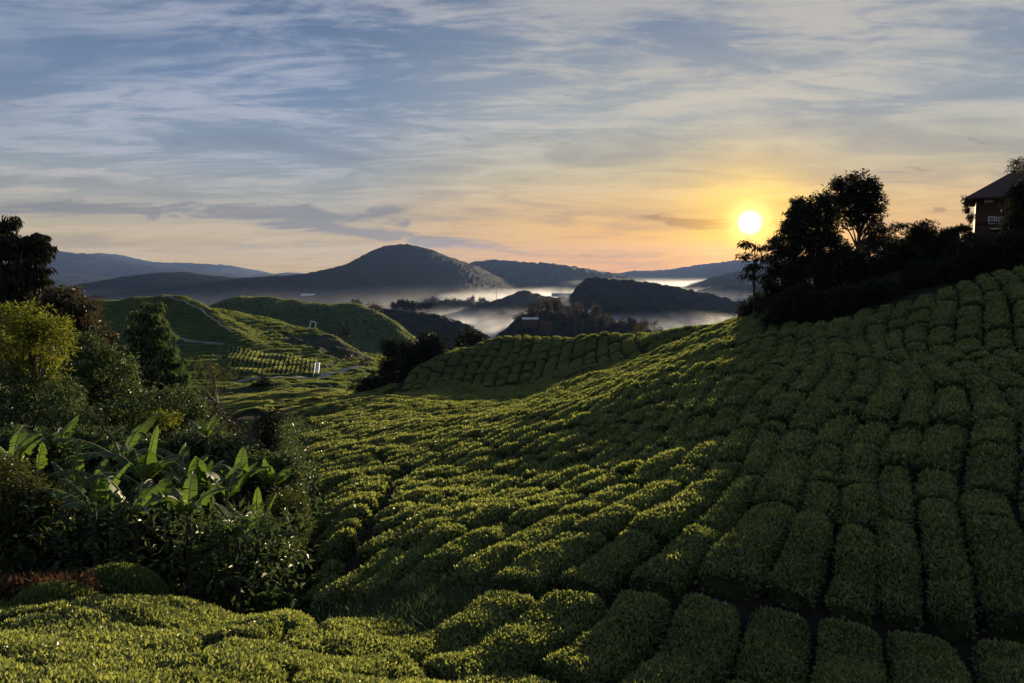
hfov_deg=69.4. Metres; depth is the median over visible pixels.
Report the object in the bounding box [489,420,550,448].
tea bush
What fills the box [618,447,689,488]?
tea bush
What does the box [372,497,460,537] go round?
tea bush
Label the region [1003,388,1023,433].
tea bush
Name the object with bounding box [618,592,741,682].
tea bush
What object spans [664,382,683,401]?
tea bush
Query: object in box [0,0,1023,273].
sky
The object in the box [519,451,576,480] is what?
tea bush
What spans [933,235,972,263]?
shrub
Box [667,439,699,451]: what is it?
tea bush
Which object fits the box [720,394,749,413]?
tea bush
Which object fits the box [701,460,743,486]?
tea bush
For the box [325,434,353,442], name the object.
tea bush
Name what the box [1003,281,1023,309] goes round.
tea bush
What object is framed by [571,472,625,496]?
tea bush
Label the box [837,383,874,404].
tea bush
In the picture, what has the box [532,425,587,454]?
tea bush
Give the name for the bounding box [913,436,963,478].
tea bush
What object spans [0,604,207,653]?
tea bush
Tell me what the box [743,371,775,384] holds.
tea bush
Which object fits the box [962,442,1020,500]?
tea bush
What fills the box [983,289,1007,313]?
tea bush
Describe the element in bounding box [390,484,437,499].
tea bush
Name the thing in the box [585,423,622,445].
tea bush
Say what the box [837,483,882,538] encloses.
tea bush
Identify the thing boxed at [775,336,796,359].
tea bush
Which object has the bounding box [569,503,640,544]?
tea bush
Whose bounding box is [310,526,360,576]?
tea bush
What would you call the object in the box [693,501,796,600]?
tea bush
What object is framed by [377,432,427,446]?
tea bush
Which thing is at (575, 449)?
tea bush
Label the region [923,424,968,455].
tea bush
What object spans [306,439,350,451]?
tea bush
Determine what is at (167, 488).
banana plant
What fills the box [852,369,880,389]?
tea bush
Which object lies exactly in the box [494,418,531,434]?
tea bush
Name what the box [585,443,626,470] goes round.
tea bush
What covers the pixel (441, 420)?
tea bush
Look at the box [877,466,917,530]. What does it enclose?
tea bush
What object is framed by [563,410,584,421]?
tea bush
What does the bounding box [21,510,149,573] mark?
shrub
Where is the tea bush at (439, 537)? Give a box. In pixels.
[348,522,468,614]
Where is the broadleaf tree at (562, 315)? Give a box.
[557,308,567,321]
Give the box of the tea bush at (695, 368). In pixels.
[683,360,710,375]
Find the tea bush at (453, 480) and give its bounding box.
[438,470,484,488]
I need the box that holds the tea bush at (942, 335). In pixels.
[927,326,954,349]
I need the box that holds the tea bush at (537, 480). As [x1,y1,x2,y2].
[518,460,588,488]
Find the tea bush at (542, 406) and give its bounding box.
[525,401,554,415]
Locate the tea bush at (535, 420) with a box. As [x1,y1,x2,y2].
[517,416,546,428]
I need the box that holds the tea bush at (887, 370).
[878,364,907,380]
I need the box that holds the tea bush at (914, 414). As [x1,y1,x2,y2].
[894,396,933,437]
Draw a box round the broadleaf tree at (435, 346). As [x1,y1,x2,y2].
[414,329,449,362]
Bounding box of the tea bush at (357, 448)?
[350,443,374,450]
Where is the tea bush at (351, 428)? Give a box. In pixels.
[347,422,377,430]
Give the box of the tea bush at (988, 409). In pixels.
[969,399,1020,431]
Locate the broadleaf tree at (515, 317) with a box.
[511,312,522,319]
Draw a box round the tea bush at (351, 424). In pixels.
[342,420,376,428]
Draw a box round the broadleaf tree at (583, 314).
[578,307,587,333]
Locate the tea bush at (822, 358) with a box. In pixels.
[809,348,831,373]
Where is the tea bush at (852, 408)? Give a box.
[827,400,865,424]
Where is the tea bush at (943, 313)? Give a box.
[927,300,957,329]
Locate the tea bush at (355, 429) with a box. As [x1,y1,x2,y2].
[344,420,389,434]
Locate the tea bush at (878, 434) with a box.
[848,420,891,454]
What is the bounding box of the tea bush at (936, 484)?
[912,468,959,510]
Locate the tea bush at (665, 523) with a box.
[625,478,728,551]
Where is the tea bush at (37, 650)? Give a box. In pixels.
[0,628,290,682]
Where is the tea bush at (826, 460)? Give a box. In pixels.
[808,442,842,490]
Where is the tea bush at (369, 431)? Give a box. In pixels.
[357,422,397,435]
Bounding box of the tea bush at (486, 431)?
[478,414,527,438]
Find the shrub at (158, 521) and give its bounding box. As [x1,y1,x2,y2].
[122,503,214,595]
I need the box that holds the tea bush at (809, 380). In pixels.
[789,364,825,399]
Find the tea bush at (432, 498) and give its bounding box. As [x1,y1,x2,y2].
[418,491,444,504]
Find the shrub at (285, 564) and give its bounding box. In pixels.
[229,531,306,601]
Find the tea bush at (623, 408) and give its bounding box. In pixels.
[614,398,634,416]
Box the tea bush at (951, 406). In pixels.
[928,384,972,434]
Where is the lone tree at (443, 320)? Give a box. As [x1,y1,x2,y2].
[439,315,449,323]
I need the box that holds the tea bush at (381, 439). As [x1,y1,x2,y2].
[333,435,389,451]
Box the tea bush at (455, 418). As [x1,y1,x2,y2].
[443,414,475,426]
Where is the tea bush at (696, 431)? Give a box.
[678,414,712,443]
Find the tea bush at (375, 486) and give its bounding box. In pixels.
[355,481,387,496]
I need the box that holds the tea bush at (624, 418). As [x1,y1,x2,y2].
[614,409,637,424]
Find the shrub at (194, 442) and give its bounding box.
[158,420,248,509]
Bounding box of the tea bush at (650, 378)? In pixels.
[638,371,660,386]
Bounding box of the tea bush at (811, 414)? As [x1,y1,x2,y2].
[788,397,836,435]
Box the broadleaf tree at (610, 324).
[606,318,613,326]
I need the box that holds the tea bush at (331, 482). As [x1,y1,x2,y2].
[306,468,365,507]
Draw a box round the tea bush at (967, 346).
[954,337,985,355]
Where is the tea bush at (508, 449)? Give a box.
[493,441,523,458]
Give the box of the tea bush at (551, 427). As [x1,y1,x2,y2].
[537,419,568,434]
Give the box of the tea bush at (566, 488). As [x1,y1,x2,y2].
[521,469,609,505]
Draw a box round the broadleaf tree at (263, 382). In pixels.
[247,375,272,390]
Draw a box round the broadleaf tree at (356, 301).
[347,298,361,304]
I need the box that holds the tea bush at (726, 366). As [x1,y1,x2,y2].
[710,356,742,375]
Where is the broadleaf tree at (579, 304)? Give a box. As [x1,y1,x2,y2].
[572,301,583,324]
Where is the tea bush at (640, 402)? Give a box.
[630,393,650,409]
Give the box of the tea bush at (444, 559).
[393,522,522,595]
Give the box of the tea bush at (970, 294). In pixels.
[958,284,984,308]
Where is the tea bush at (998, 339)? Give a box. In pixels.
[983,328,1015,355]
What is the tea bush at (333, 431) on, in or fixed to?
on the ground at (330, 343)
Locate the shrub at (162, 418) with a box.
[127,405,185,478]
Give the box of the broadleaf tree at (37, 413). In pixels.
[0,366,105,454]
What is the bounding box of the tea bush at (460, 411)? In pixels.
[427,409,467,417]
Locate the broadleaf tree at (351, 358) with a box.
[343,353,358,361]
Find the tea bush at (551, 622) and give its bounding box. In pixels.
[418,589,607,681]
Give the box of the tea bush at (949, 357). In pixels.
[935,349,969,369]
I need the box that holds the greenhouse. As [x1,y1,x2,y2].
[551,293,571,296]
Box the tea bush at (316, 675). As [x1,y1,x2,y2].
[288,666,556,682]
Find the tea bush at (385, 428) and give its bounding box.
[371,418,423,435]
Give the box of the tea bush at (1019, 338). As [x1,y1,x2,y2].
[1012,328,1023,352]
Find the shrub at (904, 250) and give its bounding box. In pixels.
[883,238,929,273]
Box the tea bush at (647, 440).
[623,430,663,455]
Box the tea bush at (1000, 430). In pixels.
[967,415,1018,455]
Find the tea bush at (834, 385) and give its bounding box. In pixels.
[807,369,853,402]
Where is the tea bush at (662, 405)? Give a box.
[651,399,670,413]
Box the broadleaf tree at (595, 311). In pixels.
[589,303,601,328]
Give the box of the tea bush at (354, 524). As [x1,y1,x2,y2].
[311,517,363,563]
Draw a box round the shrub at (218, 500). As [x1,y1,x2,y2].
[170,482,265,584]
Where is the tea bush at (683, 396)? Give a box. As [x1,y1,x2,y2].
[669,383,697,409]
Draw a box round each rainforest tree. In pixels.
[0,215,58,521]
[0,280,135,521]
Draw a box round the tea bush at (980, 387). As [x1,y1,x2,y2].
[962,374,1007,411]
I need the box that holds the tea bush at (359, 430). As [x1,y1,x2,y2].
[350,422,389,434]
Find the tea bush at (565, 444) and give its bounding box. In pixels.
[534,432,591,464]
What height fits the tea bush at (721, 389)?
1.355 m
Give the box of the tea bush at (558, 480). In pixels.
[541,464,593,490]
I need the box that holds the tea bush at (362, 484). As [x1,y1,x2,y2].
[313,480,390,519]
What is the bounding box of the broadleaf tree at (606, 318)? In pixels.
[603,313,610,331]
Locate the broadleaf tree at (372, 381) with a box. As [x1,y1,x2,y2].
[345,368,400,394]
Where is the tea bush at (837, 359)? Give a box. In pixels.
[830,353,857,369]
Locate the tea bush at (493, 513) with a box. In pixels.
[454,498,530,531]
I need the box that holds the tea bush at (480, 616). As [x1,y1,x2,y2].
[281,589,537,668]
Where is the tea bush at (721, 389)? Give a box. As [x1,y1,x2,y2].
[703,377,741,403]
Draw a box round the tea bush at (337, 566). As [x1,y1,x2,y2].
[302,559,345,594]
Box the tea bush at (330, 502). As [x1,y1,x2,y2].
[316,490,357,519]
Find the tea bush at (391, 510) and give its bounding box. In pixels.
[373,500,417,533]
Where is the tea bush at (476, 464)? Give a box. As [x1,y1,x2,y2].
[443,454,499,479]
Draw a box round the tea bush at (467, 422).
[462,415,489,425]
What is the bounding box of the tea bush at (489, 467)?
[482,455,519,472]
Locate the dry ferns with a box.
[0,565,105,601]
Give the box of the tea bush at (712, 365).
[701,357,727,371]
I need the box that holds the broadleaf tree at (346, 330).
[337,322,353,341]
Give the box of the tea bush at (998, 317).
[982,306,1012,334]
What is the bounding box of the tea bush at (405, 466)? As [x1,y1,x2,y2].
[399,451,434,474]
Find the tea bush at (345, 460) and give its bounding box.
[313,452,378,475]
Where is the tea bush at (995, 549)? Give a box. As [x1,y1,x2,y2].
[962,514,1023,645]
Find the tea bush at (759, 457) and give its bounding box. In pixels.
[740,439,776,478]
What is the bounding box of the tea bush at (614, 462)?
[592,452,635,471]
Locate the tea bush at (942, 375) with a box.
[922,359,963,393]
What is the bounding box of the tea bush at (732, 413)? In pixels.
[712,405,742,424]
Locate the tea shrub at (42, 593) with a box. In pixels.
[5,579,101,607]
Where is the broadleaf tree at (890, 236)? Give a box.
[871,220,909,255]
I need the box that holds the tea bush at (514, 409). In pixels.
[504,405,526,412]
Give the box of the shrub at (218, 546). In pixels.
[174,501,266,607]
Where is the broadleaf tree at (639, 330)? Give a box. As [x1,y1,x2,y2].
[632,324,642,334]
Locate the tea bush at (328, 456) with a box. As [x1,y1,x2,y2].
[310,448,349,462]
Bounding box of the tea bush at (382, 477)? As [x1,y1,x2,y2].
[318,474,393,500]
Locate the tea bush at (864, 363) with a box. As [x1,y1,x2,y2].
[856,357,879,375]
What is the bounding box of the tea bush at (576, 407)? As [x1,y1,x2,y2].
[547,400,589,420]
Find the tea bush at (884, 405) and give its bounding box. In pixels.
[861,388,904,431]
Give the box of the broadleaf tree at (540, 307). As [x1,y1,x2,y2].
[535,303,544,312]
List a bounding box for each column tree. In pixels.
[249,403,286,457]
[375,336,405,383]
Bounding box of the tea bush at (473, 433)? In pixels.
[464,428,483,438]
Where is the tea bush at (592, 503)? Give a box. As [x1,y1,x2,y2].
[554,482,642,516]
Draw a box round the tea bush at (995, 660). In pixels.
[967,636,1023,682]
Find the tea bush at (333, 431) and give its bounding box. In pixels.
[303,426,351,445]
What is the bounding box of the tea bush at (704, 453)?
[680,435,727,470]
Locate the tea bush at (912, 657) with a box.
[884,630,973,682]
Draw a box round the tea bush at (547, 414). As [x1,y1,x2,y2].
[541,397,582,420]
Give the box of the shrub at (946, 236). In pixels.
[918,226,967,259]
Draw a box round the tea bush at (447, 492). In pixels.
[439,474,517,498]
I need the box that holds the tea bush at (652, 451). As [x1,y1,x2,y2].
[633,445,666,460]
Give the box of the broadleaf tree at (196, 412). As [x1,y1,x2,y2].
[87,373,219,480]
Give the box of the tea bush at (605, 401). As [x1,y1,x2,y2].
[587,395,616,412]
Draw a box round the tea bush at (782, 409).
[761,390,807,427]
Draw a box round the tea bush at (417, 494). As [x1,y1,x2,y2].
[388,483,463,504]
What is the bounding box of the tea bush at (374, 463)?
[349,459,382,470]
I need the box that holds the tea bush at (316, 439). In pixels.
[305,431,343,448]
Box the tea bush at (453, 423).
[445,415,473,427]
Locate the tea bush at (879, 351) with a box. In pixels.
[868,342,893,363]
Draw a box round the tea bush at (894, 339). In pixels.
[885,329,903,350]
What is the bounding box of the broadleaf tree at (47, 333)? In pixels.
[0,296,83,533]
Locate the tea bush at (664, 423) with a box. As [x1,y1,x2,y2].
[653,404,681,432]
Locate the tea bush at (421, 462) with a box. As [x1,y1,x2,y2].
[410,451,443,473]
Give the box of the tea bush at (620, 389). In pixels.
[608,378,635,397]
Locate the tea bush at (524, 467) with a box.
[509,460,540,477]
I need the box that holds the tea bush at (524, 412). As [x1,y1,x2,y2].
[519,398,563,415]
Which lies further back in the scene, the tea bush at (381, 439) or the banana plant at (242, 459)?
the tea bush at (381, 439)
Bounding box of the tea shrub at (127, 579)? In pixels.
[79,562,168,595]
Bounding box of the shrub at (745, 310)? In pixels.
[736,289,765,319]
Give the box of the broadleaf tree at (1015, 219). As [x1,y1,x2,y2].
[991,169,1023,250]
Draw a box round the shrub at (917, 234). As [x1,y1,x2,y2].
[898,218,940,257]
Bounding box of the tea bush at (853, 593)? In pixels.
[823,523,880,625]
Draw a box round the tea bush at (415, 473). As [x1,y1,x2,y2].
[404,464,438,478]
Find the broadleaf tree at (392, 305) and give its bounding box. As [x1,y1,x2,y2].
[389,301,399,309]
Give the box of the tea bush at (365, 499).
[310,493,379,553]
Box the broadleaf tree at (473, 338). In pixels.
[449,325,485,348]
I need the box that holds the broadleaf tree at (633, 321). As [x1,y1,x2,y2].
[626,317,637,326]
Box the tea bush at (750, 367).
[729,360,761,374]
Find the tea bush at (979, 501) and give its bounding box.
[958,488,1016,534]
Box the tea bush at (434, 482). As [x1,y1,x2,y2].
[392,476,446,498]
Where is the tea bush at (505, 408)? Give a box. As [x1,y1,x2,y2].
[491,406,515,413]
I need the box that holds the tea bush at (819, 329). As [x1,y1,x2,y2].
[809,322,826,346]
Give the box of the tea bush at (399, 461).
[351,456,411,472]
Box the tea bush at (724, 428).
[706,419,737,439]
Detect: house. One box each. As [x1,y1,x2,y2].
[522,317,537,327]
[539,321,552,330]
[567,312,574,321]
[588,309,597,321]
[964,172,1023,243]
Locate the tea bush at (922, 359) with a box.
[910,350,936,369]
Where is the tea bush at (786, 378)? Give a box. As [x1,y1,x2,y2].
[769,370,797,392]
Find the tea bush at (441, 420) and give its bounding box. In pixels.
[412,418,446,428]
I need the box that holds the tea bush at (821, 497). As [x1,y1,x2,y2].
[799,480,839,527]
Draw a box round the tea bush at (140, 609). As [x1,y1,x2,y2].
[70,592,285,645]
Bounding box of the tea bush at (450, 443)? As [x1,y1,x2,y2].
[437,437,467,455]
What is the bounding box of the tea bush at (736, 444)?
[715,426,756,465]
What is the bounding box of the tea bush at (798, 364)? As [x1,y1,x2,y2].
[776,353,811,377]
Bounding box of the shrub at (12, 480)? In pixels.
[0,450,83,574]
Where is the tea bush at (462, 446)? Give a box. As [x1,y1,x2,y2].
[441,441,476,459]
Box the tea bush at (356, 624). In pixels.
[322,612,422,637]
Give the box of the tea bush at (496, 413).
[489,408,512,415]
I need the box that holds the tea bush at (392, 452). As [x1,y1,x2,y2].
[381,438,440,463]
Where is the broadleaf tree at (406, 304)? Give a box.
[401,299,409,310]
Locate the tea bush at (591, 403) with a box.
[581,391,609,411]
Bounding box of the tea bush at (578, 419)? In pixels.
[560,411,595,430]
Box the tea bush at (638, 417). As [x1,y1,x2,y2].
[625,404,655,426]
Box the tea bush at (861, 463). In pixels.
[837,442,881,493]
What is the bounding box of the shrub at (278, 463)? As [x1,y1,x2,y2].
[209,437,317,610]
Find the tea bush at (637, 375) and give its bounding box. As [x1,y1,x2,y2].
[633,372,644,379]
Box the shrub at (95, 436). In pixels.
[43,418,177,502]
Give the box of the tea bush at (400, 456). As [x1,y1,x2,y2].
[386,446,430,462]
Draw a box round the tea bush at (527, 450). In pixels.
[514,429,568,458]
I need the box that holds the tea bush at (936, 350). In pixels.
[927,345,955,357]
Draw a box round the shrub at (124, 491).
[71,485,168,573]
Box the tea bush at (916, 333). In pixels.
[903,323,929,345]
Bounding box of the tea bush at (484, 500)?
[446,486,523,509]
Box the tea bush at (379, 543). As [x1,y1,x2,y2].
[357,505,451,565]
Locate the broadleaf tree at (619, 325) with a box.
[613,320,623,331]
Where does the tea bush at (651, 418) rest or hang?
on the ground at (330, 343)
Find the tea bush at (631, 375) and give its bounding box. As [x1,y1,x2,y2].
[626,368,648,378]
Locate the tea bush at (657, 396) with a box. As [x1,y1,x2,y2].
[646,384,670,404]
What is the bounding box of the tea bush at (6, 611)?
[0,598,73,623]
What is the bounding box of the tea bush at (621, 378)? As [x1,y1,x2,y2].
[614,372,634,383]
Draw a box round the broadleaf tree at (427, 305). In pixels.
[422,299,432,312]
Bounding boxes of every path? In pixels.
[161,296,231,331]
[178,337,223,344]
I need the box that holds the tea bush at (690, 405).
[680,398,702,415]
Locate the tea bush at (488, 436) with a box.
[476,432,498,442]
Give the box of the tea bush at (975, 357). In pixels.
[966,349,993,363]
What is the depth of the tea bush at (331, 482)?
28.97 m
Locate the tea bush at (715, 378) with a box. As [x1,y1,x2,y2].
[703,372,723,383]
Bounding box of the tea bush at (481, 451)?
[452,447,494,468]
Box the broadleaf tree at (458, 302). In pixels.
[456,299,464,304]
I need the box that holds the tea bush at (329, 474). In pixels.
[315,469,342,480]
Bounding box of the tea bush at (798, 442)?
[774,429,816,465]
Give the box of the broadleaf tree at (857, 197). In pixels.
[821,168,891,252]
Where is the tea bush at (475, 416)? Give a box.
[457,412,489,425]
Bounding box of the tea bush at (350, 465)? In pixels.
[314,457,379,476]
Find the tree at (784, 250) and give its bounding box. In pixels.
[750,195,810,313]
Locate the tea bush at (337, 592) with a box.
[311,547,404,620]
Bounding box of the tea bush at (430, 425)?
[391,422,446,435]
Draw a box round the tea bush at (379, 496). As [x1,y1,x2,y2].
[343,489,387,505]
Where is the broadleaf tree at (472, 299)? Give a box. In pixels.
[467,295,475,304]
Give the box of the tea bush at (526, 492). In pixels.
[486,486,549,504]
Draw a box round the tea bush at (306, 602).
[300,573,343,613]
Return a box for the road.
[226,366,379,382]
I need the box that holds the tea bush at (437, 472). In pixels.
[422,464,454,479]
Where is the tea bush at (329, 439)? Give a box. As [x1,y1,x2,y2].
[310,434,343,446]
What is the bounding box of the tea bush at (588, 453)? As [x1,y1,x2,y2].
[574,439,613,463]
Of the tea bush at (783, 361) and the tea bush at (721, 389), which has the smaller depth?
the tea bush at (721, 389)
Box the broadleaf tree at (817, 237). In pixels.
[780,189,857,295]
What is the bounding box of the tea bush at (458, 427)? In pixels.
[447,422,476,433]
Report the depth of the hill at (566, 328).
607.34 m
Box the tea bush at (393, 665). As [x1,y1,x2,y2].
[206,635,425,681]
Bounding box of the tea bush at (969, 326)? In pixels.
[954,314,983,341]
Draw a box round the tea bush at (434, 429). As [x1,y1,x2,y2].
[390,426,445,440]
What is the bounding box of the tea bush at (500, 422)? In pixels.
[483,415,516,428]
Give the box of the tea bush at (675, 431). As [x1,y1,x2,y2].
[652,410,694,450]
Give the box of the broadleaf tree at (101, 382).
[38,325,154,443]
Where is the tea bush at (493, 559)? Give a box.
[446,513,583,589]
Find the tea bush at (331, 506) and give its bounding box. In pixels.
[310,498,343,536]
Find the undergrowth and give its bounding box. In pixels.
[0,412,337,614]
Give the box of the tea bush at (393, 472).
[362,465,406,480]
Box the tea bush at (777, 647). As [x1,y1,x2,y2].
[732,605,812,682]
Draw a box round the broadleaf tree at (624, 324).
[619,318,626,329]
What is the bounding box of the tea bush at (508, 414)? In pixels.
[478,410,518,428]
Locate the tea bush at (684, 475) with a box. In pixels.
[660,463,704,488]
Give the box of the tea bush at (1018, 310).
[1011,299,1023,333]
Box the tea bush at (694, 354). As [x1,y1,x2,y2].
[675,347,705,365]
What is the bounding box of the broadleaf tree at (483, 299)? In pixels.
[478,296,486,304]
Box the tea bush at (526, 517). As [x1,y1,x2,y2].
[507,493,585,529]
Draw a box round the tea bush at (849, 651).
[809,617,888,682]
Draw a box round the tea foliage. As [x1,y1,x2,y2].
[0,294,417,398]
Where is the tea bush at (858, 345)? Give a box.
[846,335,872,361]
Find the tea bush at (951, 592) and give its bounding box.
[916,497,978,643]
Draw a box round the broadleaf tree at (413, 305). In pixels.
[408,300,417,311]
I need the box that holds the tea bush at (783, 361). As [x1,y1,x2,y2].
[765,356,790,366]
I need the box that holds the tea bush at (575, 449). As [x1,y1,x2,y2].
[567,443,590,455]
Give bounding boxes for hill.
[376,308,492,350]
[397,290,567,323]
[493,310,655,341]
[553,277,746,330]
[681,269,812,290]
[696,282,811,301]
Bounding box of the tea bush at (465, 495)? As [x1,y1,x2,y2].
[454,476,525,502]
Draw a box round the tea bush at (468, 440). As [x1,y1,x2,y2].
[441,437,480,459]
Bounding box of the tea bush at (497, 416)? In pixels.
[490,410,516,422]
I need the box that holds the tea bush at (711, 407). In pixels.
[693,398,723,422]
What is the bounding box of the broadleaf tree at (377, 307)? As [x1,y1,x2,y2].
[365,301,383,311]
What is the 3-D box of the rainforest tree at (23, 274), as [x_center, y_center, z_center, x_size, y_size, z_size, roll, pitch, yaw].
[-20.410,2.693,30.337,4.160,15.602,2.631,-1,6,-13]
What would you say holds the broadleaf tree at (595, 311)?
on the hill at (566, 328)
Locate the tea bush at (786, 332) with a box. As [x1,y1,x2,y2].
[779,328,795,343]
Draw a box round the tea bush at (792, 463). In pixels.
[766,451,810,488]
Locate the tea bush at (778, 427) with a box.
[757,419,788,438]
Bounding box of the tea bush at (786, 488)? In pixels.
[751,471,804,514]
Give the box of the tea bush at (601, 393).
[584,390,607,400]
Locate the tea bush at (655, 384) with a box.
[646,379,663,394]
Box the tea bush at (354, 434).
[319,432,358,444]
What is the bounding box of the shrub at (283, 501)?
[263,483,316,598]
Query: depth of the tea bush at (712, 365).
39.81 m
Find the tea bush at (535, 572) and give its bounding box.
[490,531,609,601]
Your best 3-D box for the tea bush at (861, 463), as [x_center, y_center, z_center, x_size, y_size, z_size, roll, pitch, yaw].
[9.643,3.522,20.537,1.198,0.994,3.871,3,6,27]
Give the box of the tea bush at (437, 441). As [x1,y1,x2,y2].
[428,435,453,448]
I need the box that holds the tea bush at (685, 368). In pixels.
[677,362,696,373]
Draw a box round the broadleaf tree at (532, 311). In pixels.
[524,305,538,328]
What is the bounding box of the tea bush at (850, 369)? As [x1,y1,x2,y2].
[827,363,857,381]
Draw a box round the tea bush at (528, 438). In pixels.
[515,430,546,446]
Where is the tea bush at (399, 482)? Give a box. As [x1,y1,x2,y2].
[392,474,427,495]
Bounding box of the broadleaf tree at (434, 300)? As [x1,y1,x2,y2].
[428,296,438,303]
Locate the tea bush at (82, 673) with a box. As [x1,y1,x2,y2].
[18,660,261,682]
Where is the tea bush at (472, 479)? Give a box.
[461,469,496,485]
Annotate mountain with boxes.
[4,251,254,277]
[49,272,113,286]
[52,244,530,303]
[94,253,302,276]
[469,259,668,294]
[616,259,866,286]
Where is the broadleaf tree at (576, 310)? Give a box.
[570,303,581,324]
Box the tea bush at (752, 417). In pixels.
[735,402,766,437]
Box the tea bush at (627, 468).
[611,459,645,477]
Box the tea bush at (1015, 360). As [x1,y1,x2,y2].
[993,347,1023,377]
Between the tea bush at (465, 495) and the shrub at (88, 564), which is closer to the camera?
the shrub at (88, 564)
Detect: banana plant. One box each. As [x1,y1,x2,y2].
[0,425,42,571]
[8,415,78,520]
[19,442,91,561]
[38,462,129,568]
[52,414,179,495]
[52,444,141,539]
[57,457,126,494]
[82,425,181,483]
[99,472,181,574]
[104,483,149,523]
[134,476,207,593]
[156,443,211,490]
[160,456,224,600]
[162,471,231,598]
[184,413,221,489]
[200,521,225,601]
[201,462,247,599]
[209,502,263,614]
[216,446,270,550]
[225,487,307,613]
[248,458,294,531]
[263,494,297,604]
[302,460,325,489]
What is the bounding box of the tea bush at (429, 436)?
[407,425,455,444]
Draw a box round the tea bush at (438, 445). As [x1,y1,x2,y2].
[433,429,471,452]
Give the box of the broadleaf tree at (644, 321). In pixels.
[638,319,648,331]
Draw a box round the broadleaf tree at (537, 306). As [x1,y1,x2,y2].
[528,301,542,311]
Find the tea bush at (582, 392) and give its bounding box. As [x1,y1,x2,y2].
[564,387,592,399]
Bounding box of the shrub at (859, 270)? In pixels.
[828,242,904,287]
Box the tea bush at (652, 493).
[614,479,683,513]
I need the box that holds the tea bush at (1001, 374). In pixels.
[976,355,1023,395]
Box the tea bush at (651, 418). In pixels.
[620,410,663,447]
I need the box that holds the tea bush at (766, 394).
[749,383,786,411]
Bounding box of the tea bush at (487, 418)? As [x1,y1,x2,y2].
[477,415,495,423]
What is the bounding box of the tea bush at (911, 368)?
[900,360,928,381]
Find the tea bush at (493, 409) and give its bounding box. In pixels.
[480,405,505,413]
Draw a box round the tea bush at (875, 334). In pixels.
[864,323,887,345]
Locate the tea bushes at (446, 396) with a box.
[0,264,1023,682]
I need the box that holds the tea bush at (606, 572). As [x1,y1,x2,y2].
[558,529,658,601]
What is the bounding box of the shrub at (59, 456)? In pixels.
[0,422,98,544]
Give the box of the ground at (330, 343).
[0,243,1023,682]
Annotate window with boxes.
[988,216,994,223]
[996,217,1008,223]
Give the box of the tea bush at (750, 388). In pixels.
[727,379,764,403]
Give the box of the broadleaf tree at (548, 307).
[541,297,553,336]
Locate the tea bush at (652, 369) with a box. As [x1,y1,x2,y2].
[645,360,670,372]
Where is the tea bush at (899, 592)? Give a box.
[875,518,924,631]
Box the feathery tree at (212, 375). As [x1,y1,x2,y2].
[189,355,241,424]
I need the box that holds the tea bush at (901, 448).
[878,427,924,478]
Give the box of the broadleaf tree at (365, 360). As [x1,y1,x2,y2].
[356,356,369,365]
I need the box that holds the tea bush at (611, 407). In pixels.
[581,395,628,428]
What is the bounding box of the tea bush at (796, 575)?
[765,510,833,610]
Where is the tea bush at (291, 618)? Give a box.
[151,594,318,638]
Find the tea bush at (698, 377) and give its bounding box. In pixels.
[685,369,712,384]
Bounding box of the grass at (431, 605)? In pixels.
[301,562,526,644]
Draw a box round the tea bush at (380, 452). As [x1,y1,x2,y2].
[375,439,429,461]
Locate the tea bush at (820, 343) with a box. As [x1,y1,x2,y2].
[813,336,828,353]
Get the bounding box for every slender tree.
[111,301,197,504]
[735,239,777,313]
[950,195,977,240]
[1004,156,1023,172]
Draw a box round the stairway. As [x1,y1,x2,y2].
[313,362,319,375]
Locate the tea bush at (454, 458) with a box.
[438,442,485,465]
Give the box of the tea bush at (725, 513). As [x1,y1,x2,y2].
[694,474,761,535]
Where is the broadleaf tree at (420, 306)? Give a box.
[418,302,423,310]
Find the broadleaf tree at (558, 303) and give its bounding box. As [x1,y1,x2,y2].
[552,299,561,313]
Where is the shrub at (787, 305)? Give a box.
[753,283,828,328]
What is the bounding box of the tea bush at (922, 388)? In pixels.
[903,374,935,407]
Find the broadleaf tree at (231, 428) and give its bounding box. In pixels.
[177,398,251,440]
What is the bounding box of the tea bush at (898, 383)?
[874,373,910,400]
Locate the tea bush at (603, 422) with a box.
[585,413,620,436]
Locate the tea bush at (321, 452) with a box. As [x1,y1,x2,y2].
[310,442,345,458]
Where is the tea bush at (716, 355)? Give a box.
[707,347,731,360]
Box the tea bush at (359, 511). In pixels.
[312,502,374,557]
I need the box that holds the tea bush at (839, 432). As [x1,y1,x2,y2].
[812,414,859,453]
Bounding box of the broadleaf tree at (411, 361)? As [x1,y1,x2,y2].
[392,338,426,380]
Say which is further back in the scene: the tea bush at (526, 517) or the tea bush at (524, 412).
the tea bush at (524, 412)
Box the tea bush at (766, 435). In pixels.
[752,430,780,445]
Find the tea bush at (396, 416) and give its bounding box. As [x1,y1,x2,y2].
[383,411,413,420]
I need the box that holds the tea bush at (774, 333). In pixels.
[762,330,780,339]
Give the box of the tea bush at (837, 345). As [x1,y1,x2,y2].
[826,337,853,357]
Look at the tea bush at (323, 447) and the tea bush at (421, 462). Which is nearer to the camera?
the tea bush at (421, 462)
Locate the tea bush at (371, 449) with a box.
[335,443,404,460]
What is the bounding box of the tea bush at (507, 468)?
[491,454,535,475]
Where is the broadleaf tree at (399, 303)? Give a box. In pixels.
[395,298,403,306]
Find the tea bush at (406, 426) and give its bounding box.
[358,423,413,440]
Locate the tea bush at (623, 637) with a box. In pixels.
[539,589,672,682]
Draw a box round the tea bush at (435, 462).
[408,458,442,474]
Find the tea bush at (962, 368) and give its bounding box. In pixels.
[951,360,985,387]
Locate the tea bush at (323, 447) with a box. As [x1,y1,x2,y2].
[305,443,333,460]
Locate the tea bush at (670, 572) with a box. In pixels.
[629,522,723,600]
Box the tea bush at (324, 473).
[310,470,334,494]
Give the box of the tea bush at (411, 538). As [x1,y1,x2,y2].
[394,502,486,551]

